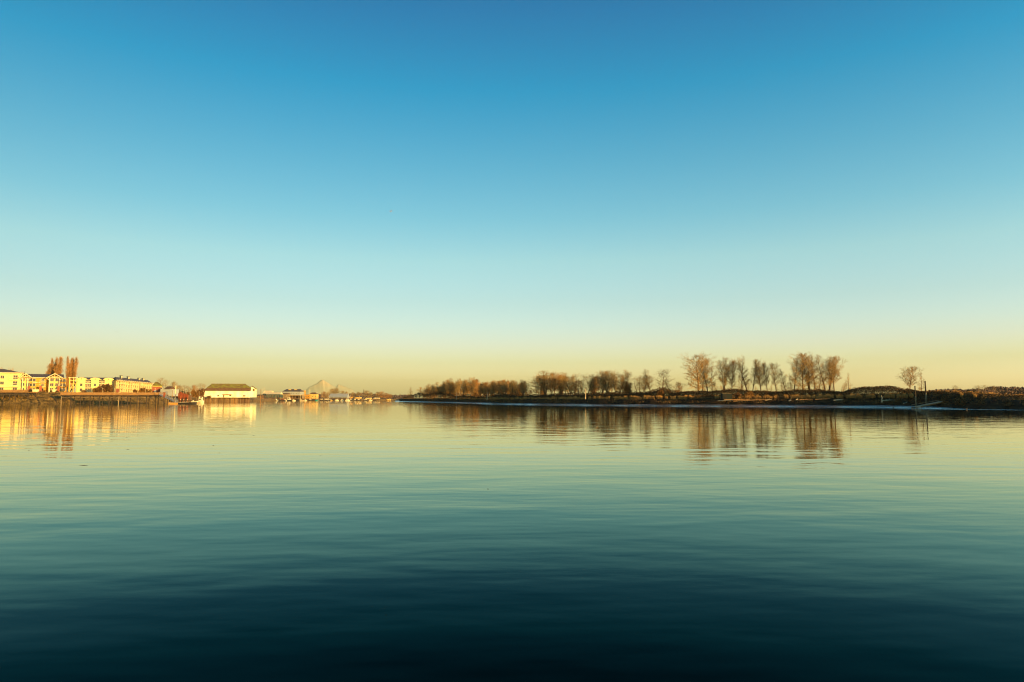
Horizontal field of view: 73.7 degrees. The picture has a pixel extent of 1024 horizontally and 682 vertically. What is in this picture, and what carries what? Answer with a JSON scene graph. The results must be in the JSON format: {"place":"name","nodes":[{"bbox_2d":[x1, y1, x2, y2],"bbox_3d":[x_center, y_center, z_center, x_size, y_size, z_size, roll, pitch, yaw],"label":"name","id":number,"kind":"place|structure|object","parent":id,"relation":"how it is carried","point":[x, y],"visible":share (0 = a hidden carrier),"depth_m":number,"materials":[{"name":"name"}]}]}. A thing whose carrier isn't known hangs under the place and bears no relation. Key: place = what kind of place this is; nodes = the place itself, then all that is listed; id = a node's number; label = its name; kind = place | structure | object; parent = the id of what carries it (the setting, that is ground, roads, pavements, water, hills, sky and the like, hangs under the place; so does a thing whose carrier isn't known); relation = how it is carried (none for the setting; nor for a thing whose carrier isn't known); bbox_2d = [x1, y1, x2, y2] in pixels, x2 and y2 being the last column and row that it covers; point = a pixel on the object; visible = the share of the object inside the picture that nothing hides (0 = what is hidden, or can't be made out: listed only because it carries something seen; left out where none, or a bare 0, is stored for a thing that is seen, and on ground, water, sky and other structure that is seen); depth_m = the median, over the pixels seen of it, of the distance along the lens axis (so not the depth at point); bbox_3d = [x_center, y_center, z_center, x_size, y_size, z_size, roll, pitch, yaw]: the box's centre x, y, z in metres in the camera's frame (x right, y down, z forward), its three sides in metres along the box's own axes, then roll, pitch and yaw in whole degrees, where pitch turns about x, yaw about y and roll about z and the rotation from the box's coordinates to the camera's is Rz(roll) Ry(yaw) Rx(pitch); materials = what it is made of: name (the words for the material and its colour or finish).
{"place":"outdoors","nodes":[
{"label":"outdoors","id":0,"kind":"place"},
{"bbox_2d":[0,392,398,403],"bbox_3d":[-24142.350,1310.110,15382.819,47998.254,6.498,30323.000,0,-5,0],"label":"river bank","id":1,"kind":"structure","parent":0,"point":[160,399],"depth_m":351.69,"materials":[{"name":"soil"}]},
{"bbox_2d":[0,369,24,389],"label":"apartment building","id":2,"kind":"structure","parent":1,"relation":"on","point":[10,380],"depth_m":343.23,"materials":[{"name":"paint"}]},
{"bbox_2d":[19,373,66,392],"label":"apartment building","id":3,"kind":"structure","parent":1,"relation":"on","point":[45,382],"depth_m":351.48,"materials":[{"name":"paint"}]},
{"bbox_2d":[45,364,52,373],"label":"poplar tree","id":4,"kind":"object","parent":1,"relation":"on","point":[49,369],"visible":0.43,"depth_m":399.56,"materials":[{"name":"brown plant"}]},
{"bbox_2d":[50,357,57,373],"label":"poplar tree","id":5,"kind":"object","parent":1,"relation":"on","point":[53,365],"visible":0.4,"depth_m":400.90,"materials":[{"name":"brown plant"}]},
{"bbox_2d":[53,356,63,373],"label":"poplar tree","id":6,"kind":"object","parent":1,"relation":"on","point":[57,370],"visible":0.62,"depth_m":397.82,"materials":[{"name":"brown plant"}]},
{"bbox_2d":[65,357,73,391],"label":"poplar tree","id":7,"kind":"object","parent":1,"relation":"on","point":[68,372],"visible":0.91,"depth_m":398.82,"materials":[{"name":"brown plant"}]},
{"bbox_2d":[68,377,77,392],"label":"timber tower","id":8,"kind":"structure","parent":1,"relation":"on","point":[73,385],"depth_m":345.54,"materials":[{"name":"white paint"}]},
{"bbox_2d":[70,357,78,391],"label":"poplar tree","id":9,"kind":"object","parent":1,"relation":"on","point":[74,371],"visible":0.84,"depth_m":400.88,"materials":[{"name":"brown plant"}]},
{"bbox_2d":[77,377,113,392],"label":"apartment building","id":10,"kind":"structure","parent":1,"relation":"on","point":[88,384],"depth_m":364.90,"materials":[{"name":"beige"}]},
{"bbox_2d":[99,384,109,391],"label":"bush","id":11,"kind":"object","parent":1,"relation":"on","point":[103,388],"visible":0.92,"depth_m":350.40,"materials":[{"name":"brown plant"}]},
{"bbox_2d":[105,384,112,391],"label":"bush","id":12,"kind":"object","parent":1,"relation":"on","point":[109,388],"visible":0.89,"depth_m":350.26,"materials":[{"name":"brown plant"}]},
{"bbox_2d":[60,392,167,403],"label":"boardwalk","id":13,"kind":"structure","parent":1,"relation":"on","point":[93,397],"depth_m":326.45,"materials":[{"name":"wood"}]},
{"bbox_2d":[113,375,153,391],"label":"apartment building","id":14,"kind":"structure","parent":1,"relation":"on","point":[127,384],"depth_m":388.67,"materials":[{"name":"paint"}]},
{"bbox_2d":[152,387,160,391],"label":"hall","id":15,"kind":"structure","parent":1,"relation":"on","point":[157,389],"depth_m":405.00,"materials":[{"name":"red brick"}]},
{"bbox_2d":[152,382,161,388],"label":"apartment building","id":16,"kind":"structure","parent":1,"relation":"on","point":[156,384],"depth_m":446.03,"materials":[{"name":"beige"}]},
{"bbox_2d":[160,386,178,395],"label":"shed","id":17,"kind":"structure","parent":1,"relation":"on","point":[168,390],"depth_m":397.51,"materials":[{"name":"paint"}]},
{"bbox_2d":[191,389,195,397],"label":"bush","id":18,"kind":"object","parent":1,"relation":"on","point":[193,392],"visible":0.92,"depth_m":493.35,"materials":[{"name":"brown plant"}]},
{"bbox_2d":[192,397,204,401],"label":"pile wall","id":19,"kind":"structure","parent":1,"relation":"on","point":[195,399],"depth_m":468.21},
{"bbox_2d":[197,388,204,396],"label":"bush","id":20,"kind":"object","parent":1,"relation":"on","point":[201,393],"visible":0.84,"depth_m":493.98,"materials":[{"name":"brown plant"}]},
{"bbox_2d":[265,392,413,398],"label":"trees","id":21,"kind":"object","parent":1,"relation":"on","point":[393,396],"visible":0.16,"depth_m":1522.34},
{"bbox_2d":[305,380,363,398],"bbox_3d":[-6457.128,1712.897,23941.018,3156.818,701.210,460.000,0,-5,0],"label":"mountain","id":22,"kind":"structure","parent":0,"point":[320,386],"depth_m":23879.29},
{"bbox_2d":[0,400,1023,681],"bbox_3d":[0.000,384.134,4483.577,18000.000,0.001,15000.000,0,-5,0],"label":"water","id":23,"kind":"structure","parent":0,"point":[386,540],"depth_m":10.45,"materials":[{"name":"liquid"}]},
{"bbox_2d":[0,390,36,401],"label":"boardwalk","id":24,"kind":"structure","parent":23,"relation":"on","point":[15,392],"depth_m":325.20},
{"bbox_2d":[178,392,191,401],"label":"net shed","id":25,"kind":"structure","parent":23,"relation":"on","point":[183,397],"depth_m":329.04,"materials":[{"name":"red paint"}]},
{"bbox_2d":[178,402,196,403],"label":"barge","id":26,"kind":"object","parent":23,"relation":"on","point":[187,402],"visible":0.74,"depth_m":319.50},
{"bbox_2d":[203,384,256,401],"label":"barn","id":27,"kind":"structure","parent":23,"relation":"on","point":[231,392],"depth_m":506.33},
{"bbox_2d":[266,392,282,397],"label":"boat shed","id":28,"kind":"object","parent":23,"relation":"on","point":[274,394],"visible":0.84,"depth_m":862.38,"materials":[{"name":"white paint"}]},
{"bbox_2d":[282,389,303,394],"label":"marina building","id":29,"kind":"structure","parent":23,"relation":"on","point":[296,392],"depth_m":957.35,"materials":[{"name":"white paint"}]},
{"bbox_2d":[289,395,304,399],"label":"boat shed","id":30,"kind":"object","parent":23,"relation":"on","point":[296,397],"visible":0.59,"depth_m":907.00,"materials":[{"name":"paint"}]},
{"bbox_2d":[303,394,311,399],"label":"boat shed","id":31,"kind":"object","parent":23,"relation":"on","point":[308,396],"visible":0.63,"depth_m":937.03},
{"bbox_2d":[310,392,318,398],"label":"boat shed","id":32,"kind":"object","parent":23,"relation":"on","point":[315,395],"visible":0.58,"depth_m":959.08,"materials":[{"name":"beige"}]},
{"bbox_2d":[329,394,349,400],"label":"boat shed","id":33,"kind":"object","parent":23,"relation":"on","point":[344,396],"visible":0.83,"depth_m":998.31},
{"bbox_2d":[0,0,1023,398],"label":"sky","id":34,"kind":"structure","parent":0,"point":[193,192],"materials":[{"name":"blue"}]},
{"bbox_2d":[395,401,1008,409],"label":"mud flat","id":35,"kind":"structure","parent":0,"point":[877,406],"depth_m":210.14,"materials":[{"name":"soil"}]},
{"bbox_2d":[924,381,926,403],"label":"mooring pile","id":36,"kind":"object","parent":35,"relation":"in","point":[925,392],"visible":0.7,"depth_m":172.39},
{"bbox_2d":[911,400,943,407],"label":"tilted float","id":37,"kind":"object","parent":35,"relation":"on","point":[933,403],"visible":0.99,"depth_m":166.80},
{"bbox_2d":[399,392,1023,409],"bbox_3d":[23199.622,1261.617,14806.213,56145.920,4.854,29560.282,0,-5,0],"label":"ground","id":38,"kind":"structure","parent":0,"point":[991,404],"depth_m":207.47,"materials":[{"name":"soil"}]},
{"bbox_2d":[442,381,448,392],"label":"bare tree","id":39,"kind":"object","parent":38,"relation":"on","point":[444,389],"visible":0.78,"depth_m":496.17,"materials":[{"name":"brown plant"}]},
{"bbox_2d":[449,382,456,394],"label":"bare tree","id":40,"kind":"object","parent":38,"relation":"on","point":[451,383],"visible":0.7,"depth_m":465.85,"materials":[{"name":"brown plant"}]},
{"bbox_2d":[454,379,460,395],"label":"bare tree","id":41,"kind":"object","parent":38,"relation":"on","point":[457,382],"visible":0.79,"depth_m":459.90,"materials":[{"name":"brown plant"}]},
{"bbox_2d":[462,380,471,395],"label":"bare tree","id":42,"kind":"object","parent":38,"relation":"on","point":[467,390],"visible":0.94,"depth_m":413.06,"materials":[{"name":"brown plant"}]},
{"bbox_2d":[469,381,475,394],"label":"bare tree","id":43,"kind":"object","parent":38,"relation":"on","point":[472,388],"visible":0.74,"depth_m":404.60,"materials":[{"name":"brown plant"}]},
{"bbox_2d":[472,381,479,393],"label":"bare tree","id":44,"kind":"object","parent":38,"relation":"on","point":[476,384],"visible":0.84,"depth_m":399.26,"materials":[{"name":"brown plant"}]},
{"bbox_2d":[477,382,483,393],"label":"bare tree","id":45,"kind":"object","parent":38,"relation":"on","point":[479,391],"visible":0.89,"depth_m":379.71,"materials":[{"name":"brown plant"}]},
{"bbox_2d":[483,381,490,394],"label":"bare tree","id":46,"kind":"object","parent":38,"relation":"on","point":[488,386],"visible":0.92,"depth_m":357.71,"materials":[{"name":"brown plant"}]},
{"bbox_2d":[489,381,497,394],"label":"bare tree","id":47,"kind":"object","parent":38,"relation":"on","point":[493,386],"visible":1,"depth_m":337.06,"materials":[{"name":"brown plant"}]},
{"bbox_2d":[499,380,507,392],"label":"bare tree","id":48,"kind":"object","parent":38,"relation":"on","point":[502,388],"visible":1,"depth_m":331.10,"materials":[{"name":"brown plant"}]},
{"bbox_2d":[508,380,514,394],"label":"bare tree","id":49,"kind":"object","parent":38,"relation":"on","point":[512,390],"visible":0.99,"depth_m":322.34,"materials":[{"name":"brown plant"}]},
{"bbox_2d":[519,380,526,394],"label":"bare tree","id":50,"kind":"object","parent":38,"relation":"on","point":[522,383],"visible":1,"depth_m":310.89,"materials":[{"name":"brown plant"}]},
{"bbox_2d":[525,376,548,394],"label":"bare tree","id":51,"kind":"object","parent":38,"relation":"on","point":[540,392],"visible":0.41,"depth_m":304.57,"materials":[{"name":"brown plant"}]},
{"bbox_2d":[533,370,557,393],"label":"bare tree","id":52,"kind":"object","parent":38,"relation":"on","point":[543,383],"visible":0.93,"depth_m":295.88,"materials":[{"name":"brown plant"}]},
{"bbox_2d":[426,387,679,397],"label":"brown undergrowth","id":53,"kind":"object","parent":38,"relation":"on","point":[517,394],"visible":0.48,"depth_m":294.68,"materials":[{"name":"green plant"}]},
{"bbox_2d":[545,378,560,392],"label":"bare tree","id":54,"kind":"object","parent":38,"relation":"on","point":[551,385],"visible":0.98,"depth_m":291.56,"materials":[{"name":"brown plant"}]},
{"bbox_2d":[550,371,561,392],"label":"bare tree","id":55,"kind":"object","parent":38,"relation":"on","point":[556,379],"visible":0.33,"depth_m":302.14,"materials":[{"name":"brown plant"}]},
{"bbox_2d":[555,376,570,392],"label":"bare tree","id":56,"kind":"object","parent":38,"relation":"on","point":[562,386],"visible":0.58,"depth_m":292.29,"materials":[{"name":"brown plant"}]},
{"bbox_2d":[558,374,583,394],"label":"bare tree","id":57,"kind":"object","parent":38,"relation":"on","point":[570,384],"visible":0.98,"depth_m":283.79,"materials":[{"name":"brown plant"}]},
{"bbox_2d":[573,380,582,393],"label":"bare tree","id":58,"kind":"object","parent":38,"relation":"on","point":[577,390],"visible":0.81,"depth_m":286.42,"materials":[{"name":"brown plant"}]},
{"bbox_2d":[580,377,586,391],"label":"bare tree","id":59,"kind":"object","parent":38,"relation":"on","point":[583,385],"visible":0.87,"depth_m":281.07,"materials":[{"name":"brown plant"}]},
{"bbox_2d":[583,377,595,392],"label":"bare tree","id":60,"kind":"object","parent":38,"relation":"on","point":[590,386],"visible":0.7,"depth_m":277.38,"materials":[{"name":"brown plant"}]},
{"bbox_2d":[587,377,597,392],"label":"bare tree","id":61,"kind":"object","parent":38,"relation":"on","point":[592,387],"visible":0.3,"depth_m":297.98,"materials":[{"name":"brown plant"}]},
{"bbox_2d":[583,374,607,396],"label":"bare tree","id":62,"kind":"object","parent":38,"relation":"on","point":[593,384],"visible":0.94,"depth_m":270.91,"materials":[{"name":"brown plant"}]},
{"bbox_2d":[595,370,612,393],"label":"bare tree","id":63,"kind":"object","parent":38,"relation":"on","point":[600,380],"visible":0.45,"depth_m":274.85,"materials":[{"name":"brown plant"}]},
{"bbox_2d":[596,371,619,392],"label":"bare tree","id":64,"kind":"object","parent":38,"relation":"on","point":[605,385],"visible":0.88,"depth_m":268.31,"materials":[{"name":"brown plant"}]},
{"bbox_2d":[604,369,631,391],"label":"bare tree","id":65,"kind":"object","parent":38,"relation":"on","point":[621,383],"visible":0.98,"depth_m":264.04,"materials":[{"name":"brown plant"}]},
{"bbox_2d":[622,381,631,393],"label":"bare tree","id":66,"kind":"object","parent":38,"relation":"on","point":[626,386],"visible":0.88,"depth_m":261.85,"materials":[{"name":"brown plant"}]},
{"bbox_2d":[627,376,651,392],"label":"bare tree","id":67,"kind":"object","parent":38,"relation":"on","point":[639,382],"visible":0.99,"depth_m":254.13,"materials":[{"name":"brown plant"}]},
{"bbox_2d":[637,375,653,390],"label":"bare tree","id":68,"kind":"object","parent":38,"relation":"on","point":[645,383],"visible":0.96,"depth_m":254.42,"materials":[{"name":"brown plant"}]},
{"bbox_2d":[642,369,654,390],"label":"bare tree","id":69,"kind":"object","parent":38,"relation":"on","point":[645,374],"visible":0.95,"depth_m":255.07,"materials":[{"name":"brown plant"}]},
{"bbox_2d":[657,389,663,396],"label":"bush","id":70,"kind":"object","parent":38,"relation":"on","point":[660,392],"visible":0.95,"depth_m":237.43,"materials":[{"name":"brown plant"}]},
{"bbox_2d":[652,370,674,387],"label":"bare tree","id":71,"kind":"object","parent":38,"relation":"on","point":[663,380],"visible":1,"depth_m":250.24,"materials":[{"name":"brown plant"}]},
{"bbox_2d":[403,386,945,398],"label":"undergrowth","id":72,"kind":"object","parent":38,"relation":"on","point":[703,393],"visible":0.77,"depth_m":228.78,"materials":[{"name":"brown plant"}]},
{"bbox_2d":[673,381,684,391],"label":"bare tree","id":73,"kind":"object","parent":38,"relation":"on","point":[679,387],"visible":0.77,"depth_m":249.03,"materials":[{"name":"brown plant"}]},
{"bbox_2d":[678,353,717,391],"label":"bare tree","id":74,"kind":"object","parent":38,"relation":"on","point":[698,379],"visible":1,"depth_m":238.55,"materials":[{"name":"brown plant"}]},
{"bbox_2d":[695,357,712,389],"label":"bare tree","id":75,"kind":"object","parent":38,"relation":"on","point":[704,369],"visible":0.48,"depth_m":251.06,"materials":[{"name":"brown plant"}]},
{"bbox_2d":[699,365,713,390],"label":"bare tree","id":76,"kind":"object","parent":38,"relation":"on","point":[705,381],"visible":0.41,"depth_m":247.33,"materials":[{"name":"brown plant"}]},
{"bbox_2d":[707,359,716,389],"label":"bare tree","id":77,"kind":"object","parent":38,"relation":"on","point":[712,377],"visible":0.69,"depth_m":249.35,"materials":[{"name":"brown plant"}]},
{"bbox_2d":[449,392,976,399],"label":"dry grass","id":78,"kind":"structure","parent":38,"relation":"on","point":[821,396],"depth_m":219.16,"materials":[{"name":"plant"}]},
{"bbox_2d":[403,390,1023,405],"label":"bank litter","id":79,"kind":"object","parent":38,"relation":"on","point":[1006,396],"visible":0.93,"depth_m":205.30,"materials":[{"name":"plant"}]},
{"bbox_2d":[714,357,734,389],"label":"bare tree","id":80,"kind":"object","parent":38,"relation":"on","point":[723,378],"visible":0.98,"depth_m":240.55,"materials":[{"name":"brown plant"}]},
{"bbox_2d":[721,393,731,398],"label":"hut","id":81,"kind":"object","parent":38,"relation":"on","point":[726,395],"visible":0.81,"depth_m":218.97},
{"bbox_2d":[724,359,737,392],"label":"bare tree","id":82,"kind":"object","parent":38,"relation":"on","point":[732,371],"visible":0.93,"depth_m":241.10,"materials":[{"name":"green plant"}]},
{"bbox_2d":[533,385,945,397],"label":"bramble","id":83,"kind":"object","parent":38,"relation":"on","point":[751,391],"visible":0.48,"depth_m":223.49,"materials":[{"name":"brown plant"}]},
{"bbox_2d":[733,355,748,392],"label":"bare tree","id":84,"kind":"object","parent":38,"relation":"on","point":[745,383],"visible":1,"depth_m":237.24,"materials":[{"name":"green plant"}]},
{"bbox_2d":[736,358,749,389],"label":"bare tree","id":85,"kind":"object","parent":38,"relation":"on","point":[740,373],"visible":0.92,"depth_m":239.16,"materials":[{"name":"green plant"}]},
{"bbox_2d":[750,360,757,388],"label":"bare tree","id":86,"kind":"object","parent":38,"relation":"on","point":[753,384],"visible":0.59,"depth_m":240.98,"materials":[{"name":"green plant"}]},
{"bbox_2d":[748,359,766,389],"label":"bare tree","id":87,"kind":"object","parent":38,"relation":"on","point":[759,381],"visible":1,"depth_m":234.31,"materials":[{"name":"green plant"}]},
{"bbox_2d":[761,362,769,390],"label":"bare tree","id":88,"kind":"object","parent":38,"relation":"on","point":[767,368],"visible":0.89,"depth_m":236.64,"materials":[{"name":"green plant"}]},
{"bbox_2d":[767,363,781,387],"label":"bare tree","id":89,"kind":"object","parent":38,"relation":"on","point":[773,375],"visible":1,"depth_m":232.10,"materials":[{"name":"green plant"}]},
{"bbox_2d":[778,372,788,389],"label":"bare tree","id":90,"kind":"object","parent":38,"relation":"on","point":[781,378],"visible":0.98,"depth_m":232.05,"materials":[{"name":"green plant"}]},
{"bbox_2d":[789,357,800,389],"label":"bare tree","id":91,"kind":"object","parent":38,"relation":"on","point":[795,372],"visible":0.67,"depth_m":230.64,"materials":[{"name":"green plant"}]},
{"bbox_2d":[785,351,818,389],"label":"bare tree","id":92,"kind":"object","parent":38,"relation":"on","point":[800,356],"visible":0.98,"depth_m":226.43,"materials":[{"name":"brown plant"}]},
{"bbox_2d":[796,352,819,393],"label":"bare tree","id":93,"kind":"object","parent":38,"relation":"on","point":[808,376],"visible":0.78,"depth_m":227.89,"materials":[{"name":"brown plant"}]},
{"bbox_2d":[810,362,819,392],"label":"bare tree","id":94,"kind":"object","parent":38,"relation":"on","point":[814,380],"visible":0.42,"depth_m":233.59,"materials":[{"name":"brown plant"}]},
{"bbox_2d":[814,354,828,389],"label":"bare tree","id":95,"kind":"object","parent":38,"relation":"on","point":[820,372],"visible":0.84,"depth_m":228.39,"materials":[{"name":"brown plant"}]},
{"bbox_2d":[821,355,839,389],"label":"bare tree","id":96,"kind":"object","parent":38,"relation":"on","point":[831,375],"visible":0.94,"depth_m":223.16,"materials":[{"name":"brown plant"}]},
{"bbox_2d":[819,356,844,390],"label":"bare tree","id":97,"kind":"object","parent":38,"relation":"on","point":[829,364],"visible":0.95,"depth_m":223.46,"materials":[{"name":"brown plant"}]},
{"bbox_2d":[843,374,851,391],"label":"bare tree","id":98,"kind":"object","parent":38,"relation":"on","point":[847,383],"visible":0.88,"depth_m":222.27,"materials":[{"name":"brown plant"}]},
{"bbox_2d":[896,366,921,388],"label":"bare tree","id":99,"kind":"object","parent":38,"relation":"on","point":[910,377],"visible":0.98,"depth_m":219.56,"materials":[{"name":"brown plant"}]},
{"bbox_2d":[918,373,924,390],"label":"bare tree","id":100,"kind":"object","parent":38,"relation":"on","point":[921,383],"visible":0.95,"depth_m":216.15,"materials":[{"name":"brown plant"}]},
{"bbox_2d":[928,388,995,392],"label":"thicket","id":101,"kind":"object","parent":38,"relation":"on","point":[970,390],"visible":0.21,"depth_m":438.11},
{"bbox_2d":[926,389,1022,395],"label":"marsh grass","id":102,"kind":"structure","parent":38,"relation":"on","point":[982,393],"depth_m":173.27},
{"bbox_2d":[986,386,1023,394],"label":"wood","id":103,"kind":"object","parent":38,"relation":"on","point":[1012,390],"visible":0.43,"depth_m":564.08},
{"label":"float","id":104,"kind":"object","parent":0,"visible":0},
{"bbox_2d":[160,392,177,401],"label":"gangway","id":105,"kind":"object","parent":104,"relation":"on","point":[166,397],"visible":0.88,"depth_m":323.88,"materials":[{"name":"metal"}]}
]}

